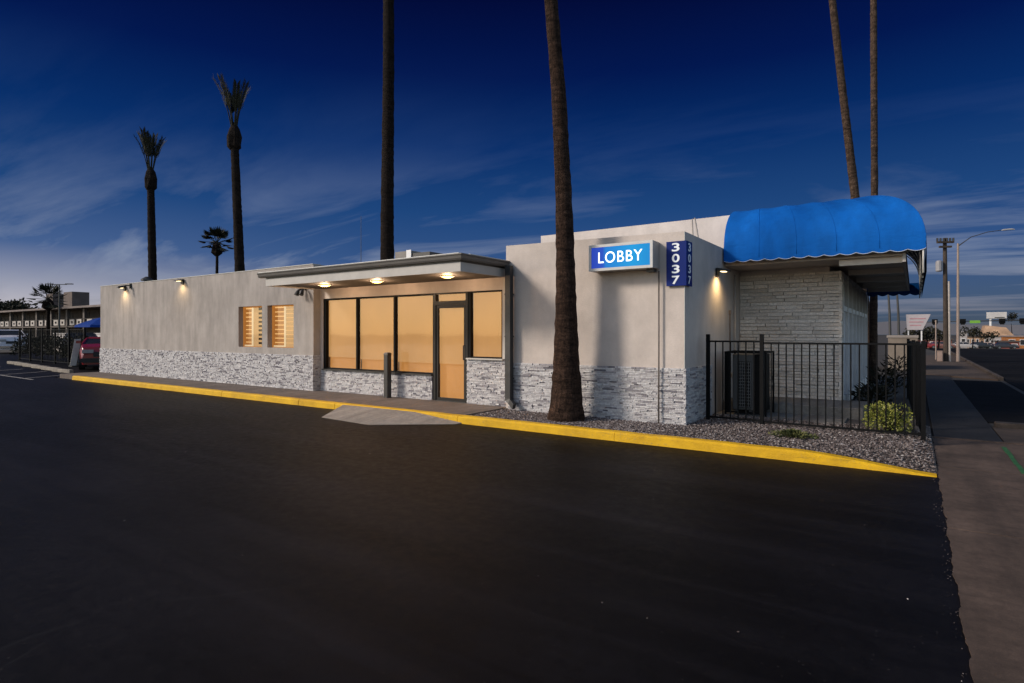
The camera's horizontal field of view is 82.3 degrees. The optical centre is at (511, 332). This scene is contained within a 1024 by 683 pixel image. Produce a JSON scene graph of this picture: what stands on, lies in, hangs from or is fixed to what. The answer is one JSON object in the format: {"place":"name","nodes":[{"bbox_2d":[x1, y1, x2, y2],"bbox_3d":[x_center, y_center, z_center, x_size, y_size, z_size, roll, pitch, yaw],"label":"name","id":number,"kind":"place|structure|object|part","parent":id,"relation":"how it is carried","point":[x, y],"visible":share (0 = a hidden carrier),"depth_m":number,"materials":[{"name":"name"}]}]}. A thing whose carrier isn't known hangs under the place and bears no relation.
{"place":"outdoors","nodes":[
{"label":"outdoors","id":0,"kind":"place"},
{"bbox_2d":[0,297,37,310],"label":"tree","id":1,"kind":"object","parent":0,"point":[16,306],"visible":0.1,"depth_m":141.08,"materials":[{"name":"green plant"}]},
{"bbox_2d":[0,292,99,341],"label":"motel block","id":2,"kind":"structure","parent":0,"point":[77,309],"depth_m":96.66,"materials":[{"name":"brick"}]},
{"bbox_2d":[65,333,97,355],"bbox_3d":[-29.112,0.778,39.653,2.150,1.595,4.740,0,0,-44],"label":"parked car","id":3,"kind":"object","parent":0,"point":[91,334],"visible":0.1,"depth_m":39.57,"materials":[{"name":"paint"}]},
{"bbox_2d":[74,318,99,327],"bbox_3d":[-27.106,0.270,38.772,2.956,2.620,2.956,0,0,-33],"label":"patio umbrella","id":4,"kind":"object","parent":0,"point":[93,323],"visible":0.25,"depth_m":37.58,"materials":[{"name":"fabric"}]},
{"bbox_2d":[60,372,507,415],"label":"walkway","id":5,"kind":"structure","parent":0,"point":[432,405],"depth_m":13.60,"materials":[{"name":"concrete"}]},
{"bbox_2d":[384,352,390,397],"bbox_3d":[-2.790,0.948,13.132,0.145,1.025,0.145,0,0,35],"label":"bollard","id":6,"kind":"object","parent":5,"relation":"on","point":[387,374],"visible":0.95,"depth_m":13.08,"materials":[{"name":"grey metal"}]},
{"bbox_2d":[0,345,973,682],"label":"parking lot","id":7,"kind":"structure","parent":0,"point":[152,535],"depth_m":4.16,"materials":[{"name":"black asphalt"}]},
{"bbox_2d":[0,330,28,349],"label":"parked van","id":8,"kind":"object","parent":7,"relation":"on","point":[7,338],"visible":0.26,"depth_m":45.20,"materials":[{"name":"paint"}]},
{"bbox_2d":[9,333,39,354],"bbox_3d":[-30.508,0.713,36.837,2.653,1.420,1.670,0,0,35],"label":"hedge shrub","id":9,"kind":"object","parent":7,"relation":"on","point":[15,349],"visible":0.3,"depth_m":36.53,"materials":[{"name":"green plant"}]},
{"bbox_2d":[0,369,57,379],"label":"parking lines","id":10,"kind":"object","parent":7,"relation":"on","point":[19,377],"visible":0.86,"depth_m":21.22,"materials":[{"name":"paint"}]},
{"bbox_2d":[21,335,50,354],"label":"hedge shrub","id":11,"kind":"object","parent":7,"relation":"on","point":[22,350],"visible":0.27,"depth_m":35.18,"materials":[{"name":"green plant"}]},
{"bbox_2d":[7,361,73,372],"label":"parking kerb","id":12,"kind":"structure","parent":7,"relation":"on","point":[53,369],"depth_m":25.55,"materials":[{"name":"grey concrete"}]},
{"bbox_2d":[33,334,65,355],"bbox_3d":[-26.746,0.712,33.955,2.662,1.351,1.682,0,0,35],"label":"hedge shrub","id":13,"kind":"object","parent":7,"relation":"on","point":[38,352],"visible":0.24,"depth_m":33.75,"materials":[{"name":"green plant"}]},
{"bbox_2d":[19,328,85,366],"bbox_3d":[-24.280,0.665,30.702,11.302,1.830,0.080,0,0,38],"label":"pool fence","id":14,"kind":"object","parent":7,"relation":"on","point":[41,344],"visible":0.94,"depth_m":30.40,"materials":[{"name":"metal"}]},
{"bbox_2d":[46,337,80,356],"bbox_3d":[-24.902,0.723,32.552,2.661,1.230,1.704,0,0,35],"label":"hedge shrub","id":15,"kind":"object","parent":7,"relation":"on","point":[56,347],"visible":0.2,"depth_m":32.31,"materials":[{"name":"green plant"}]},
{"bbox_2d":[59,334,87,358],"bbox_3d":[-23.003,0.697,31.099,2.712,1.342,1.650,0,0,35],"label":"hedge shrub","id":16,"kind":"object","parent":7,"relation":"on","point":[70,345],"visible":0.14,"depth_m":30.84,"materials":[{"name":"green plant"}]},
{"bbox_2d":[69,339,80,366],"bbox_3d":[-20.547,0.930,27.572,0.500,1.300,0.370,0,0,35],"label":"leaning board","id":17,"kind":"object","parent":7,"relation":"on","point":[75,353],"visible":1,"depth_m":27.51,"materials":[{"name":"grey metal"}]},
{"bbox_2d":[53,333,99,349],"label":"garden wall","id":18,"kind":"structure","parent":7,"relation":"on","point":[98,334],"depth_m":49.73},
{"bbox_2d":[76,337,99,368],"bbox_3d":[-18.698,0.878,27.002,2.200,1.395,4.640,0,0,-35],"label":"parked car","id":19,"kind":"object","parent":7,"relation":"on","point":[89,351],"visible":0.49,"depth_m":25.01,"materials":[{"name":"paint"}]},
{"bbox_2d":[134,126,166,279],"bbox_3d":[-21.017,-5.145,34.003,1.898,13.463,1.760,0,0,35],"label":"palm tree","id":20,"kind":"object","parent":7,"relation":"on","point":[149,145],"visible":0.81,"depth_m":33.73,"materials":[{"name":"brown plant"}]},
{"bbox_2d":[212,74,251,271],"bbox_3d":[-13.694,-5.447,28.765,1.817,14.088,1.792,0,0,1],"label":"palm tree","id":21,"kind":"object","parent":7,"relation":"on","point":[234,101],"visible":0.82,"depth_m":28.61,"materials":[{"name":"brown plant"}]},
{"bbox_2d":[322,405,460,424],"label":"kerb ramp","id":22,"kind":"structure","parent":7,"relation":"on","point":[365,415],"depth_m":10.61,"materials":[{"name":"concrete"}]},
{"bbox_2d":[72,376,936,476],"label":"kerb","id":23,"kind":"structure","parent":7,"relation":"on","point":[778,453],"depth_m":8.65,"materials":[{"name":"yellow paint"}]},
{"bbox_2d":[124,421,963,676],"bbox_3d":[-0.961,1.577,6.323,9.226,0.009,6.321,0,0,35],"label":"loose grit","id":24,"kind":"object","parent":7,"relation":"on","point":[865,564],"visible":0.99,"depth_m":4.05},
{"bbox_2d":[0,335,1023,476],"bbox_3d":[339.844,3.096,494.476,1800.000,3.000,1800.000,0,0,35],"label":"ground","id":25,"kind":"structure","parent":0,"point":[881,348],"depth_m":32.82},
{"bbox_2d":[27,282,67,337],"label":"palm tree","id":26,"kind":"object","parent":25,"relation":"on","point":[47,303],"visible":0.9,"depth_m":87.46,"materials":[{"name":"green plant"}]},
{"bbox_2d":[45,283,71,332],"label":"light pole","id":27,"kind":"object","parent":25,"relation":"on","point":[59,303],"visible":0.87,"depth_m":59.96,"materials":[{"name":"grey metal"}]},
{"bbox_2d":[199,226,233,273],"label":"palm tree","id":28,"kind":"object","parent":25,"relation":"on","point":[217,250],"visible":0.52,"depth_m":69.39,"materials":[{"name":"green plant"}]},
{"bbox_2d":[380,0,394,259],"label":"palm tree","id":29,"kind":"object","parent":25,"relation":"on","point":[387,251],"visible":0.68,"depth_m":22.66,"materials":[{"name":"brown plant"}]},
{"bbox_2d":[99,215,909,424],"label":"lobby building","id":30,"kind":"structure","parent":25,"relation":"on","point":[348,328],"depth_m":12.01,"materials":[{"name":"paint"}]},
{"bbox_2d":[118,283,131,288],"bbox_3d":[-13.344,-1.626,20.197,0.392,0.188,0.126,0,0,-36],"label":"wall light","id":31,"kind":"object","parent":30,"relation":"attached to","point":[129,285],"visible":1,"depth_m":20.21,"materials":[{"name":"black metal"}]},
{"bbox_2d":[141,277,152,280],"bbox_3d":[-13.615,-1.745,21.856,0.400,0.710,0.400,0,0,35],"label":"turbine vent","id":32,"kind":"object","parent":30,"relation":"on","point":[146,279],"visible":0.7,"depth_m":21.72,"materials":[{"name":"grey metal"}]},
{"bbox_2d":[243,306,261,346],"bbox_3d":[-7.158,-0.175,16.386,1.140,1.130,0.080,0,0,34],"label":"window","id":33,"kind":"structure","parent":30,"relation":"in","point":[252,316],"depth_m":16.47,"materials":[{"name":"brown glass"}]},
{"bbox_2d":[272,305,293,347],"bbox_3d":[-6.009,-0.175,15.594,1.150,1.130,0.075,0,0,34],"label":"window","id":34,"kind":"structure","parent":30,"relation":"in","point":[282,315],"depth_m":15.68,"materials":[{"name":"brown glass"}]},
{"bbox_2d":[294,289,305,295],"bbox_3d":[-5.312,-1.062,14.748,0.308,0.272,0.241,0,0,35],"label":"twin spotlight","id":35,"kind":"object","parent":30,"relation":"attached to","point":[298,292],"visible":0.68,"depth_m":14.70,"materials":[{"name":"black metal"}]},
{"bbox_2d":[323,297,360,369],"bbox_3d":[-4.197,0.019,14.479,1.240,1.754,0.150,0,0,34],"label":"window","id":36,"kind":"structure","parent":30,"relation":"in","point":[339,314],"depth_m":14.55,"materials":[{"name":"beige glass"}]},
{"bbox_2d":[357,295,393,371],"bbox_3d":[-3.163,0.019,13.768,1.270,1.754,0.150,0,0,34],"label":"window","id":37,"kind":"structure","parent":30,"relation":"in","point":[375,315],"depth_m":13.85,"materials":[{"name":"beige glass"}]},
{"bbox_2d":[370,280,383,282],"bbox_3d":[-2.859,-1.084,12.400,0.290,0.038,0.290,0,0,35],"label":"canopy light","id":38,"kind":"object","parent":30,"relation":"attached to","point":[376,281],"visible":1,"depth_m":12.31,"materials":[{"name":"white paint"}]},
{"bbox_2d":[394,293,432,373],"bbox_3d":[-2.145,0.019,13.068,1.200,1.754,0.150,0,0,34],"label":"window","id":39,"kind":"structure","parent":30,"relation":"in","point":[413,316],"depth_m":13.14,"materials":[{"name":"beige glass"}]},
{"bbox_2d":[395,250,441,258],"bbox_3d":[-2.309,-1.770,15.532,1.200,0.760,1.015,0,0,35],"label":"rooftop unit","id":40,"kind":"object","parent":30,"relation":"on","point":[406,254],"visible":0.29,"depth_m":15.15,"materials":[{"name":"white paint"}]},
{"bbox_2d":[440,275,454,277],"bbox_3d":[-1.244,-1.084,11.290,0.290,0.038,0.290,0,0,35],"label":"canopy light","id":41,"kind":"object","parent":30,"relation":"attached to","point":[447,276],"visible":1,"depth_m":11.20,"materials":[{"name":"white paint"}]},
{"bbox_2d":[436,304,464,401],"bbox_3d":[-1.274,0.425,12.439,0.822,2.050,0.201,0,0,34],"label":"door","id":42,"kind":"structure","parent":30,"relation":"in","point":[450,319],"depth_m":12.53,"materials":[{"name":"beige glass"}]},
{"bbox_2d":[468,290,501,358],"bbox_3d":[-0.519,-0.173,11.921,0.880,1.370,0.100,0,0,34],"label":"window","id":43,"kind":"structure","parent":30,"relation":"in","point":[487,304],"depth_m":11.99,"materials":[{"name":"beige glass"}]},
{"bbox_2d":[589,240,658,272],"bbox_3d":[1.859,-1.240,9.776,1.130,0.490,0.304,0,0,35],"label":"lobby sign","id":44,"kind":"object","parent":30,"relation":"attached to","point":[628,256],"visible":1,"depth_m":9.62,"materials":[{"name":"blue plastic"}]},
{"bbox_2d":[658,271,659,422],"bbox_3d":[2.386,0.225,9.527,0.029,2.470,0.026,0,0,-33],"label":"conduit","id":45,"kind":"object","parent":30,"relation":"attached to","point":[658,342],"visible":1,"depth_m":9.52,"materials":[{"name":"metal"}]},
{"bbox_2d":[666,240,691,286],"bbox_3d":[2.715,-1.113,9.502,0.330,0.715,0.303,0,0,35],"label":"number sign","id":46,"kind":"object","parent":30,"relation":"attached to","point":[678,263],"visible":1,"depth_m":9.38,"materials":[{"name":"blue metal"}]},
{"bbox_2d":[691,218,698,236],"bbox_3d":[3.433,-1.792,10.988,0.138,0.745,0.028,0,0,35],"label":"vent pipe","id":47,"kind":"object","parent":30,"relation":"on","point":[695,226],"visible":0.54,"depth_m":10.98,"materials":[{"name":"metal"}]},
{"bbox_2d":[716,268,730,276],"bbox_3d":[3.892,-1.125,10.794,0.238,0.150,0.239,0,0,35],"label":"wall light","id":48,"kind":"object","parent":30,"relation":"attached to","point":[718,270],"visible":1,"depth_m":10.74,"materials":[{"name":"brown metal"}]},
{"bbox_2d":[734,275,735,349],"bbox_3d":[4.507,0.135,11.828,0.030,2.610,0.030,0,0,-33],"label":"conduit","id":49,"kind":"object","parent":30,"relation":"attached to","point":[734,312],"visible":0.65,"depth_m":11.82,"materials":[{"name":"metal"}]},
{"bbox_2d":[724,195,926,297],"bbox_3d":[7.741,-1.740,13.775,3.166,1.541,8.498,0,0,35],"label":"awning","id":50,"kind":"object","parent":30,"relation":"attached to","point":[875,224],"visible":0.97,"depth_m":10.36,"materials":[{"name":"blue fabric"}]},
{"bbox_2d":[829,0,869,342],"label":"palm tree","id":51,"kind":"object","parent":25,"relation":"on","point":[849,149],"visible":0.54,"depth_m":20.84,"materials":[{"name":"brown plant"}]},
{"bbox_2d":[869,0,877,380],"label":"palm tree","id":52,"kind":"object","parent":25,"relation":"on","point":[873,325],"visible":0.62,"depth_m":17.99,"materials":[{"name":"brown plant"}]},
{"bbox_2d":[902,328,923,340],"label":"tree","id":53,"kind":"object","parent":25,"relation":"on","point":[912,332],"visible":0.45,"depth_m":105.43,"materials":[{"name":"green plant"}]},
{"bbox_2d":[906,314,930,340],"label":"board sign","id":54,"kind":"object","parent":25,"relation":"on","point":[916,321],"visible":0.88,"depth_m":49.38,"materials":[{"name":"white paint"}]},
{"bbox_2d":[918,326,940,348],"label":"tree","id":55,"kind":"object","parent":25,"relation":"on","point":[926,335],"visible":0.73,"depth_m":107.02,"materials":[{"name":"green plant"}]},
{"bbox_2d":[923,325,942,348],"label":"tree","id":56,"kind":"object","parent":25,"relation":"on","point":[941,335],"visible":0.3,"depth_m":109.88,"materials":[{"name":"green plant"}]},
{"bbox_2d":[918,338,952,347],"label":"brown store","id":57,"kind":"structure","parent":25,"relation":"on","point":[930,341],"depth_m":143.23,"materials":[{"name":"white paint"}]},
{"bbox_2d":[960,331,966,341],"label":"white store","id":58,"kind":"structure","parent":25,"relation":"on","point":[963,339],"depth_m":152.26,"materials":[{"name":"paint"}]},
{"bbox_2d":[954,342,978,348],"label":"street car","id":59,"kind":"object","parent":25,"relation":"on","point":[965,345],"visible":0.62,"depth_m":130.75,"materials":[{"name":"paint"}]},
{"bbox_2d":[960,326,981,348],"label":"tree","id":60,"kind":"object","parent":25,"relation":"on","point":[974,331],"visible":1,"depth_m":125.80,"materials":[{"name":"green plant"}]},
{"bbox_2d":[926,355,1023,442],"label":"dirt verge","id":61,"kind":"structure","parent":25,"relation":"on","point":[960,369],"depth_m":23.00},
{"bbox_2d":[935,320,936,359],"bbox_3d":[24.800,0.420,34.283,0.092,2.320,0.092,0,0,-33],"label":"marker post","id":62,"kind":"object","parent":61,"relation":"on","point":[935,339],"visible":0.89,"depth_m":34.26,"materials":[{"name":"beige metal"}]},
{"bbox_2d":[937,350,942,361],"bbox_3d":[23.371,1.270,32.010,0.260,0.620,0.265,0,0,35],"label":"utility cabinet","id":63,"kind":"object","parent":61,"relation":"on","point":[939,355],"visible":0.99,"depth_m":31.91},
{"bbox_3d":[23.299,1.270,31.906,0.220,0.520,0.013,0,0,34],"label":"door","id":64,"kind":"part","parent":63,"relation":"part of","materials":[{"name":"beige metal"}]},
{"bbox_2d":[935,238,954,360],"bbox_3d":[23.726,-1.820,32.139,0.895,6.802,0.334,0,0,9],"label":"utility pole","id":65,"kind":"object","parent":61,"relation":"on","point":[940,266],"visible":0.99,"depth_m":32.08,"materials":[{"name":"brown wood"}]},
{"bbox_2d":[956,228,1014,361],"bbox_3d":[25.194,-1.942,31.221,2.449,7.045,0.162,0,0,35],"label":"street light","id":66,"kind":"object","parent":61,"relation":"on","point":[958,326],"visible":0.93,"depth_m":31.81,"materials":[{"name":"grey metal"}]},
{"bbox_2d":[967,336,983,343],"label":"store","id":67,"kind":"structure","parent":25,"relation":"on","point":[970,339],"depth_m":160.48,"materials":[{"name":"white paint"}]},
{"bbox_2d":[932,436,1023,444],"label":"pavement edging","id":68,"kind":"object","parent":25,"relation":"on","point":[978,440],"visible":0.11,"depth_m":8.53,"materials":[{"name":"concrete"}]},
{"bbox_2d":[932,437,1023,682],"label":"driveway apron","id":69,"kind":"object","parent":25,"relation":"on","point":[981,486],"visible":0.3,"depth_m":4.32,"materials":[{"name":"concrete"}]},
{"bbox_2d":[1002,447,1023,473],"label":"painted mark","id":70,"kind":"object","parent":69,"relation":"on","point":[1013,459],"visible":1,"depth_m":7.24,"materials":[{"name":"green paint"}]},
{"bbox_2d":[971,342,994,348],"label":"street car","id":71,"kind":"object","parent":25,"relation":"on","point":[983,345],"visible":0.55,"depth_m":132.23,"materials":[{"name":"paint"}]},
{"bbox_2d":[951,351,1023,429],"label":"street kerb","id":72,"kind":"structure","parent":25,"relation":"on","point":[1008,425],"depth_m":10.00,"materials":[{"name":"grey concrete"}]},
{"bbox_2d":[977,331,999,341],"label":"tree","id":73,"kind":"object","parent":25,"relation":"on","point":[991,335],"visible":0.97,"depth_m":152.25,"materials":[{"name":"green plant"}]},
{"bbox_2d":[986,312,1006,325],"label":"pole sign","id":74,"kind":"object","parent":25,"relation":"on","point":[993,315],"visible":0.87,"depth_m":199.46,"materials":[{"name":"white paint"}]},
{"bbox_2d":[981,325,1012,343],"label":"gable house","id":75,"kind":"structure","parent":25,"relation":"on","point":[1000,330],"depth_m":180.63,"materials":[{"name":"white paint"}]},
{"bbox_2d":[992,342,1019,348],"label":"street car","id":76,"kind":"object","parent":25,"relation":"on","point":[999,345],"visible":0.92,"depth_m":134.68,"materials":[{"name":"paint"}]},
{"bbox_2d":[994,340,1020,348],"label":"brick shop","id":77,"kind":"structure","parent":25,"relation":"on","point":[1012,342],"depth_m":149.97,"materials":[{"name":"paint"}]},
{"bbox_2d":[1005,312,1017,332],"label":"tree","id":78,"kind":"object","parent":25,"relation":"on","point":[1014,315],"visible":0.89,"depth_m":199.88,"materials":[{"name":"green plant"}]},
{"bbox_2d":[1000,335,1023,348],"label":"shop building","id":79,"kind":"structure","parent":25,"relation":"on","point":[1012,338],"depth_m":163.45,"materials":[{"name":"white paint"}]},
{"bbox_2d":[0,0,1023,334],"label":"sky","id":80,"kind":"structure","parent":0,"point":[678,110],"materials":[{"name":"blue"}]},
{"bbox_2d":[471,376,937,474],"bbox_3d":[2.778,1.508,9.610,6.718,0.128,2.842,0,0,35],"label":"gravel","id":81,"kind":"structure","parent":0,"point":[647,427],"depth_m":8.53,"materials":[{"name":"grey gravel"}]},
{"bbox_2d":[544,0,584,422],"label":"palm tree","id":82,"kind":"object","parent":81,"relation":"on","point":[566,403],"visible":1,"depth_m":9.82,"materials":[{"name":"brown plant"}]},
{"bbox_2d":[729,310,732,377],"bbox_3d":[4.232,0.510,11.349,0.080,1.900,0.080,0,0,35],"label":"standpipe","id":83,"kind":"object","parent":81,"relation":"on","point":[730,334],"visible":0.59,"depth_m":11.34,"materials":[{"name":"metal"}]},
{"bbox_2d":[714,409,847,424],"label":"pad slab","id":84,"kind":"structure","parent":81,"relation":"on","point":[821,419],"depth_m":10.14,"materials":[{"name":"concrete"}]},
{"bbox_2d":[724,350,773,416],"bbox_3d":[4.338,0.900,10.700,0.710,1.140,0.710,0,0,35],"label":"air conditioner","id":85,"kind":"object","parent":84,"relation":"on","point":[749,381],"visible":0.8,"depth_m":10.51,"materials":[{"name":"grey metal"}]},
{"bbox_2d":[768,428,818,438],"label":"ground plant","id":86,"kind":"object","parent":81,"relation":"on","point":[794,432],"visible":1,"depth_m":8.21,"materials":[{"name":"green plant"}]},
{"bbox_2d":[731,397,866,419],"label":"plinth slab","id":87,"kind":"structure","parent":81,"relation":"on","point":[829,408],"depth_m":10.55,"materials":[{"name":"concrete"}]},
{"bbox_2d":[706,334,925,441],"bbox_3d":[6.219,0.785,11.512,3.047,1.530,6.037,0,0,35],"label":"fence","id":88,"kind":"object","parent":81,"relation":"on","point":[916,374],"visible":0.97,"depth_m":9.15,"materials":[{"name":"black metal"}]},
{"bbox_2d":[848,382,893,405],"bbox_3d":[7.253,1.218,11.868,0.822,0.485,0.862,0,0,-14],"label":"garden plant","id":89,"kind":"object","parent":81,"relation":"on","point":[872,392],"visible":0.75,"depth_m":11.80,"materials":[{"name":"green plant"}]},
{"bbox_2d":[864,366,902,395],"bbox_3d":[8.643,1.112,13.699,0.796,0.714,0.790,0,0,-33],"label":"garden plant","id":90,"kind":"object","parent":81,"relation":"on","point":[873,382],"visible":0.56,"depth_m":13.66,"materials":[{"name":"green plant"}]},
{"bbox_2d":[862,401,912,432],"bbox_3d":[5.600,1.251,8.738,0.677,0.471,0.634,0,0,35],"label":"shrub","id":91,"kind":"object","parent":81,"relation":"on","point":[890,420],"visible":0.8,"depth_m":8.67,"materials":[{"name":"green plant"}]},
{"bbox_2d":[880,354,906,387],"bbox_3d":[10.279,0.994,15.545,0.859,0.939,0.805,0,0,-4],"label":"garden plant","id":92,"kind":"object","parent":81,"relation":"on","point":[899,367],"visible":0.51,"depth_m":15.54,"materials":[{"name":"green plant"}]},
{"bbox_2d":[473,321,1023,334],"bbox_3d":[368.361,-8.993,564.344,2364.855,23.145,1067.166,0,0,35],"label":"hills","id":93,"kind":"structure","parent":0,"point":[883,328],"depth_m":930.46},
{"bbox_2d":[887,295,891,334],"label":"bare pole","id":94,"kind":"object","parent":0,"point":[889,315],"visible":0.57,"depth_m":49.55,"materials":[{"name":"grey metal"}]},
{"bbox_2d":[896,295,899,334],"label":"bare pole","id":95,"kind":"object","parent":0,"point":[898,319],"visible":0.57,"depth_m":50.05,"materials":[{"name":"grey metal"}]},
{"bbox_2d":[887,335,917,369],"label":"enclosure wall","id":96,"kind":"structure","parent":0,"point":[898,339],"depth_m":25.03,"materials":[{"name":"beige concrete"}]},
{"bbox_2d":[926,375,1002,441],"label":"pavement","id":97,"kind":"structure","parent":0,"point":[954,412],"depth_m":11.27,"materials":[{"name":"concrete"}]},
{"bbox_2d":[927,348,1023,390],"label":"street","id":98,"kind":"structure","parent":0,"point":[1007,365],"depth_m":33.80,"materials":[{"name":"black asphalt"}]},
{"bbox_2d":[920,341,937,348],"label":"street car","id":99,"kind":"object","parent":98,"relation":"on","point":[929,345],"visible":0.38,"depth_m":121.56,"materials":[{"name":"paint"}]},
{"bbox_2d":[931,341,955,348],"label":"street car","id":100,"kind":"object","parent":98,"relation":"on","point":[941,345],"visible":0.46,"depth_m":121.95,"materials":[{"name":"paint"}]},
{"bbox_2d":[932,318,1023,324],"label":"traffic signal","id":101,"kind":"object","parent":98,"relation":"on","point":[1000,320],"visible":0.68,"depth_m":98.54,"materials":[{"name":"grey metal"}]},
{"bbox_2d":[970,320,979,322],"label":"street name sign","id":102,"kind":"object","parent":101,"relation":"hanging from","point":[974,321],"visible":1,"depth_m":99.70,"materials":[{"name":"green metal"}]},
{"bbox_2d":[953,380,1023,422],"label":"side driveway","id":103,"kind":"structure","parent":0,"point":[991,401],"depth_m":13.87,"materials":[{"name":"black asphalt"}]}
]}

